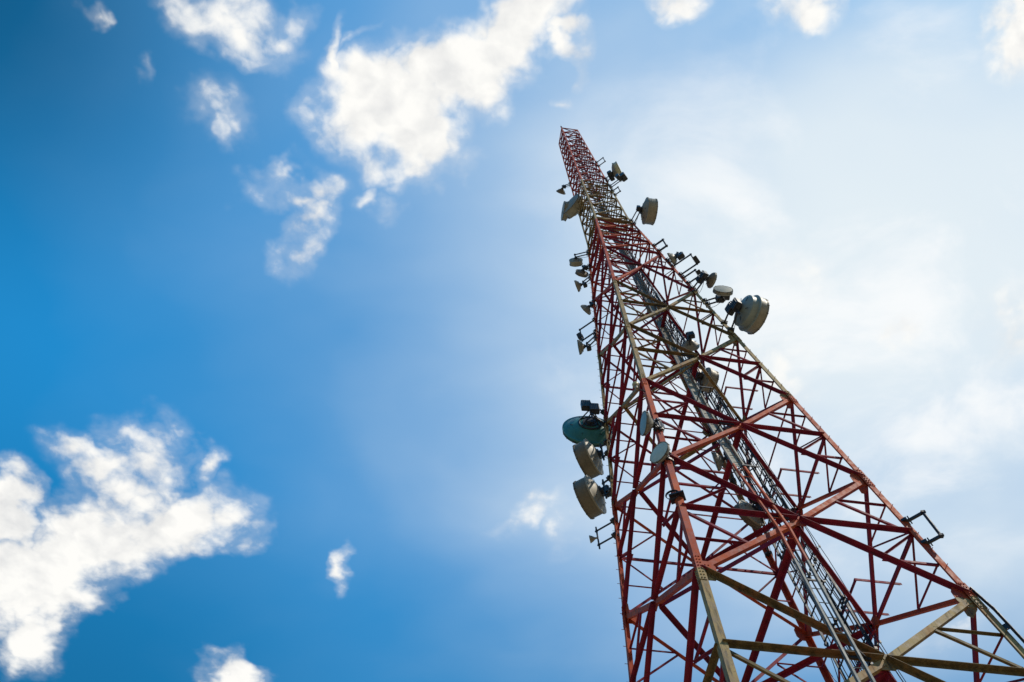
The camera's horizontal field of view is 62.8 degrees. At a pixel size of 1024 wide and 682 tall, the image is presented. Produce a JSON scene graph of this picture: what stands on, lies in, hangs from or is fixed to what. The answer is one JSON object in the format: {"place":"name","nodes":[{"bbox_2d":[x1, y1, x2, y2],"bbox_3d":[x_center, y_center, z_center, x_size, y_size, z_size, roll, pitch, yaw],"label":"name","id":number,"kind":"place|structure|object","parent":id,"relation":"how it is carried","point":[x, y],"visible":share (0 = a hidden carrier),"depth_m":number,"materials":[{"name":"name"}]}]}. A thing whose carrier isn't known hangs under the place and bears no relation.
{"place":"outdoors","nodes":[
{"label":"outdoors","id":0,"kind":"place"},
{"bbox_2d":[0,0,1023,681],"label":"sky","id":1,"kind":"structure","parent":0,"point":[292,368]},
{"label":"ground","id":2,"kind":"structure","parent":0,"visible":0},
{"bbox_2d":[559,127,1023,681],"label":"lattice tower","id":3,"kind":"structure","parent":2,"relation":"on","point":[705,569],"depth_m":30.94,"materials":[{"name":"metal"}]},
{"bbox_2d":[556,182,570,194],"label":"microwave dish","id":4,"kind":"object","parent":3,"relation":"attached to","point":[561,191],"visible":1,"depth_m":85.75,"materials":[{"name":"metal"}]},
{"bbox_2d":[561,201,568,220],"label":"microwave drum","id":5,"kind":"object","parent":3,"relation":"attached to","point":[564,217],"visible":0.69,"depth_m":78.66,"materials":[{"name":"metal"}]},
{"bbox_2d":[562,194,583,218],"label":"microwave drum","id":6,"kind":"object","parent":3,"relation":"attached to","point":[570,211],"visible":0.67,"depth_m":77.69,"materials":[{"name":"metal"}]},
{"bbox_2d":[569,249,588,266],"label":"microwave drum","id":7,"kind":"object","parent":3,"relation":"attached to","point":[575,261],"visible":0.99,"depth_m":66.15,"materials":[{"name":"metal"}]},
{"bbox_2d":[575,263,590,277],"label":"microwave drum","id":8,"kind":"object","parent":3,"relation":"attached to","point":[582,272],"visible":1,"depth_m":63.37,"materials":[{"name":"metal"}]},
{"bbox_2d":[574,273,591,291],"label":"microwave dish","id":9,"kind":"object","parent":3,"relation":"attached to","point":[579,285],"visible":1,"depth_m":61.80,"materials":[{"name":"metal"}]},
{"bbox_2d":[576,317,597,341],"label":"pipe mount","id":10,"kind":"object","parent":3,"relation":"attached to","point":[581,338],"visible":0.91,"depth_m":54.62,"materials":[{"name":"metal"}]},
{"bbox_2d":[577,332,597,354],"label":"microwave dish","id":11,"kind":"object","parent":3,"relation":"attached to","point":[581,346],"visible":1,"depth_m":53.13,"materials":[{"name":"metal"}]},
{"bbox_2d":[581,300,594,314],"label":"microwave dish","id":12,"kind":"object","parent":3,"relation":"attached to","point":[586,309],"visible":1,"depth_m":57.38,"materials":[{"name":"metal"}]},
{"bbox_2d":[562,400,616,446],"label":"microwave dish","id":13,"kind":"object","parent":3,"relation":"attached to","point":[579,429],"visible":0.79,"depth_m":44.10,"materials":[{"name":"metal"}]},
{"bbox_2d":[572,439,610,479],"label":"microwave drum","id":14,"kind":"object","parent":3,"relation":"attached to","point":[589,456],"visible":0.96,"depth_m":41.63,"materials":[{"name":"metal"}]},
{"bbox_2d":[573,474,612,518],"bbox_3d":[4.072,7.155,39.546,1.792,2.005,2.006,-31,-69,12],"label":"microwave drum","id":15,"kind":"object","parent":3,"relation":"attached to","point":[590,493],"visible":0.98,"depth_m":38.95,"materials":[{"name":"metal"}]},
{"bbox_2d":[589,517,618,548],"bbox_3d":[4.008,8.402,36.750,1.477,1.500,0.350,-30,-69,12],"label":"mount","id":16,"kind":"object","parent":3,"relation":"attached to","point":[592,538],"visible":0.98,"depth_m":36.78,"materials":[{"name":"grey metal"}]},
{"bbox_2d":[604,162,621,181],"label":"microwave drum","id":17,"kind":"object","parent":3,"relation":"attached to","point":[616,169],"visible":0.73,"depth_m":77.97,"materials":[{"name":"metal"}]},
{"bbox_2d":[611,186,620,194],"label":"pipe mount","id":18,"kind":"object","parent":3,"relation":"attached to","point":[615,189],"visible":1,"depth_m":74.44,"materials":[{"name":"metal"}]},
{"bbox_2d":[608,172,627,187],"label":"remote radio","id":19,"kind":"object","parent":3,"relation":"attached to","point":[622,176],"visible":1,"depth_m":75.61,"materials":[{"name":"metal"}]},
{"bbox_2d":[632,381,644,391],"bbox_3d":[5.170,1.903,34.222,0.580,0.492,0.268,33,-70,-14],"label":"obstruction light","id":20,"kind":"object","parent":3,"relation":"attached to","point":[635,384],"visible":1,"depth_m":34.10,"materials":[{"name":"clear glass"}]},
{"bbox_2d":[629,197,657,224],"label":"microwave drum","id":21,"kind":"object","parent":3,"relation":"attached to","point":[647,210],"visible":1,"depth_m":64.11,"materials":[{"name":"metal"}]},
{"bbox_2d":[640,410,664,435],"bbox_3d":[5.188,3.103,30.807,0.887,1.312,0.977,-2,-66,0],"label":"microwave dish","id":22,"kind":"object","parent":3,"relation":"attached to","point":[647,423],"visible":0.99,"depth_m":30.77,"materials":[{"name":"metal"}]},
{"bbox_2d":[645,296,662,337],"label":"microwave drum","id":23,"kind":"object","parent":3,"relation":"attached to","point":[648,309],"visible":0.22,"depth_m":52.95,"materials":[{"name":"metal"}]},
{"bbox_2d":[652,239,667,251],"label":"pipe mount","id":24,"kind":"object","parent":3,"relation":"attached to","point":[662,248],"visible":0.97,"depth_m":57.78,"materials":[{"name":"metal"}]},
{"bbox_2d":[650,441,674,466],"bbox_3d":[5.327,4.105,28.714,0.785,1.273,0.893,37,-71,-16],"label":"microwave dish","id":25,"kind":"object","parent":3,"relation":"attached to","point":[661,451],"visible":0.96,"depth_m":28.65,"materials":[{"name":"metal"}]},
{"bbox_2d":[664,252,684,263],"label":"microwave dish","id":26,"kind":"object","parent":3,"relation":"attached to","point":[672,259],"visible":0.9,"depth_m":54.62,"materials":[{"name":"metal"}]},
{"bbox_2d":[665,490,685,503],"bbox_3d":[5.163,4.948,26.462,0.596,0.464,0.380,-19,-67,7],"label":"cable coil","id":27,"kind":"object","parent":3,"relation":"attached to","point":[673,497],"visible":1,"depth_m":26.40,"materials":[{"name":"black rubber"}]},
{"bbox_2d":[670,253,699,276],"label":"pipe mount","id":28,"kind":"object","parent":3,"relation":"attached to","point":[696,260],"visible":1,"depth_m":52.17,"materials":[{"name":"metal"}]},
{"bbox_2d":[680,331,699,409],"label":"microwave dish","id":29,"kind":"object","parent":3,"relation":"attached to","point":[689,343],"visible":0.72,"depth_m":45.51,"materials":[{"name":"metal"}]},
{"bbox_2d":[681,269,700,285],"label":"pipe mount","id":30,"kind":"object","parent":3,"relation":"attached to","point":[698,271],"visible":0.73,"depth_m":50.62,"materials":[{"name":"metal"}]},
{"bbox_2d":[690,270,716,293],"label":"microwave dish","id":31,"kind":"object","parent":3,"relation":"attached to","point":[703,276],"visible":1,"depth_m":48.92,"materials":[{"name":"metal"}]},
{"bbox_2d":[690,367,718,449],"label":"microwave drum","id":32,"kind":"object","parent":3,"relation":"attached to","point":[701,378],"visible":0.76,"depth_m":42.20,"materials":[{"name":"metal"}]},
{"bbox_2d":[702,285,732,307],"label":"microwave dish","id":33,"kind":"object","parent":3,"relation":"attached to","point":[722,293],"visible":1,"depth_m":46.89,"materials":[{"name":"metal"}]},
{"bbox_2d":[572,147,875,681],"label":"climbing ladder","id":34,"kind":"object","parent":3,"relation":"attached to","point":[723,443],"visible":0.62,"depth_m":28.19,"materials":[{"name":"metal"}]},
{"bbox_2d":[599,206,851,680],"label":"cable ladder","id":35,"kind":"object","parent":3,"relation":"attached to","point":[792,578],"visible":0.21,"depth_m":32.78,"materials":[{"name":"metal"}]},
{"bbox_2d":[633,279,828,645],"bbox_3d":[10.693,7.147,37.707,3.409,52.504,0.198,31,-70,-14],"label":"feeder cable","id":36,"kind":"object","parent":35,"relation":"attached to","point":[732,468],"visible":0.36,"depth_m":39.53,"materials":[{"name":"black rubber"}]},
{"bbox_2d":[645,289,863,669],"bbox_3d":[10.849,6.239,37.300,3.152,52.506,0.184,21,-68,-10],"label":"feeder cable","id":37,"kind":"object","parent":35,"relation":"attached to","point":[834,620],"visible":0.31,"depth_m":32.26,"materials":[{"name":"black rubber"}]},
{"bbox_2d":[680,357,835,642],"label":"feeder cable","id":38,"kind":"object","parent":35,"relation":"attached to","point":[797,572],"visible":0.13,"depth_m":32.37,"materials":[{"name":"black rubber"}]},
{"bbox_2d":[669,336,856,669],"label":"feeder cable","id":39,"kind":"object","parent":35,"relation":"attached to","point":[809,581],"visible":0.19,"depth_m":29.83,"materials":[{"name":"black rubber"}]},
{"bbox_2d":[669,331,861,670],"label":"feeder cable","id":40,"kind":"object","parent":35,"relation":"attached to","point":[770,509],"visible":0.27,"depth_m":34.03,"materials":[{"name":"black rubber"}]},
{"bbox_2d":[689,368,859,671],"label":"feeder cable","id":41,"kind":"object","parent":35,"relation":"attached to","point":[832,625],"visible":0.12,"depth_m":32.27,"materials":[{"name":"black rubber"}]},
{"bbox_2d":[749,490,848,676],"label":"feeder cable","id":42,"kind":"object","parent":35,"relation":"attached to","point":[781,551],"visible":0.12,"depth_m":31.86,"materials":[{"name":"black rubber"}]},
{"bbox_2d":[825,658,838,681],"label":"slack cable","id":43,"kind":"object","parent":35,"relation":"hanging from","point":[835,671],"visible":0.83,"depth_m":29.43,"materials":[{"name":"black rubber"}]},
{"bbox_2d":[711,451,739,486],"bbox_3d":[10.294,6.257,40.121,0.838,1.331,2.298,-20,-67,8],"label":"microwave dish","id":44,"kind":"object","parent":3,"relation":"attached to","point":[718,459],"visible":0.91,"depth_m":39.85,"materials":[{"name":"metal"}]},
{"bbox_2d":[600,198,872,665],"bbox_3d":[10.527,2.056,45.008,3.706,72.000,0.710,12,-67,-6],"label":"cable ladder","id":45,"kind":"object","parent":3,"relation":"attached to","point":[816,571],"visible":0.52,"depth_m":36.00,"materials":[{"name":"metal"}]},
{"bbox_2d":[601,199,869,645],"bbox_3d":[10.542,1.700,45.121,3.607,70.503,0.167,12,-67,-6],"label":"feeder cable","id":46,"kind":"object","parent":45,"relation":"attached to","point":[769,479],"visible":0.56,"depth_m":35.44,"materials":[{"name":"black rubber"}]},
{"bbox_2d":[640,271,846,613],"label":"feeder cable","id":47,"kind":"object","parent":45,"relation":"attached to","point":[841,607],"visible":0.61,"depth_m":32.94,"materials":[{"name":"black rubber"}]},
{"bbox_2d":[625,246,865,643],"bbox_3d":[10.716,3.758,41.116,3.545,61.505,0.173,15,-67,-8],"label":"feeder cable","id":48,"kind":"object","parent":45,"relation":"attached to","point":[814,559],"visible":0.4,"depth_m":32.03,"materials":[{"name":"black rubber"}]},
{"bbox_2d":[621,243,875,679],"bbox_3d":[10.683,4.770,39.926,3.388,58.502,0.167,19,-67,-9],"label":"feeder cable","id":49,"kind":"object","parent":45,"relation":"attached to","point":[722,419],"visible":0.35,"depth_m":39.18,"materials":[{"name":"black rubber"}]},
{"bbox_2d":[652,289,866,641],"bbox_3d":[10.652,3.670,41.075,3.445,61.501,0.152,14,-67,-7],"label":"feeder cable","id":50,"kind":"object","parent":45,"relation":"attached to","point":[815,557],"visible":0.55,"depth_m":31.57,"materials":[{"name":"black rubber"}]},
{"bbox_2d":[667,319,872,664],"bbox_3d":[11.158,7.184,34.441,2.671,46.503,0.167,18,-67,-9],"label":"feeder cable","id":51,"kind":"object","parent":45,"relation":"attached to","point":[840,611],"visible":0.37,"depth_m":32.55,"materials":[{"name":"black rubber"}]},
{"bbox_2d":[656,293,893,676],"bbox_3d":[11.158,6.631,34.192,2.618,46.502,0.170,11,-66,-6],"label":"feeder cable","id":52,"kind":"object","parent":45,"relation":"attached to","point":[843,595],"visible":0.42,"depth_m":29.67,"materials":[{"name":"black rubber"}]},
{"bbox_2d":[720,295,769,334],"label":"microwave dish","id":53,"kind":"object","parent":3,"relation":"attached to","point":[751,312],"visible":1,"depth_m":42.78,"materials":[{"name":"metal"}]},
{"bbox_2d":[734,491,772,558],"bbox_3d":[10.767,7.921,36.066,1.253,1.554,2.932,-31,-69,12],"label":"microwave drum","id":54,"kind":"object","parent":3,"relation":"attached to","point":[756,523],"visible":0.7,"depth_m":35.55,"materials":[{"name":"metal"}]},
{"bbox_2d":[623,237,905,681],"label":"feeder cable","id":55,"kind":"object","parent":3,"relation":"attached to","point":[879,641],"visible":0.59,"depth_m":32.71,"materials":[{"name":"black rubber"}]},
{"bbox_2d":[695,386,852,675],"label":"feeder cable","id":56,"kind":"object","parent":3,"relation":"attached to","point":[790,563],"visible":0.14,"depth_m":32.95,"materials":[{"name":"black rubber"}]},
{"bbox_2d":[655,291,903,681],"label":"feeder cable","id":57,"kind":"object","parent":3,"relation":"attached to","point":[876,642],"visible":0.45,"depth_m":31.78,"materials":[{"name":"black rubber"}]},
{"bbox_2d":[900,510,943,546],"bbox_3d":[12.930,5.910,26.387,0.801,1.300,0.320,-35,-70,14],"label":"pipe mount","id":58,"kind":"object","parent":3,"relation":"attached to","point":[931,523],"visible":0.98,"depth_m":26.28,"materials":[{"name":"metal"}]}
]}

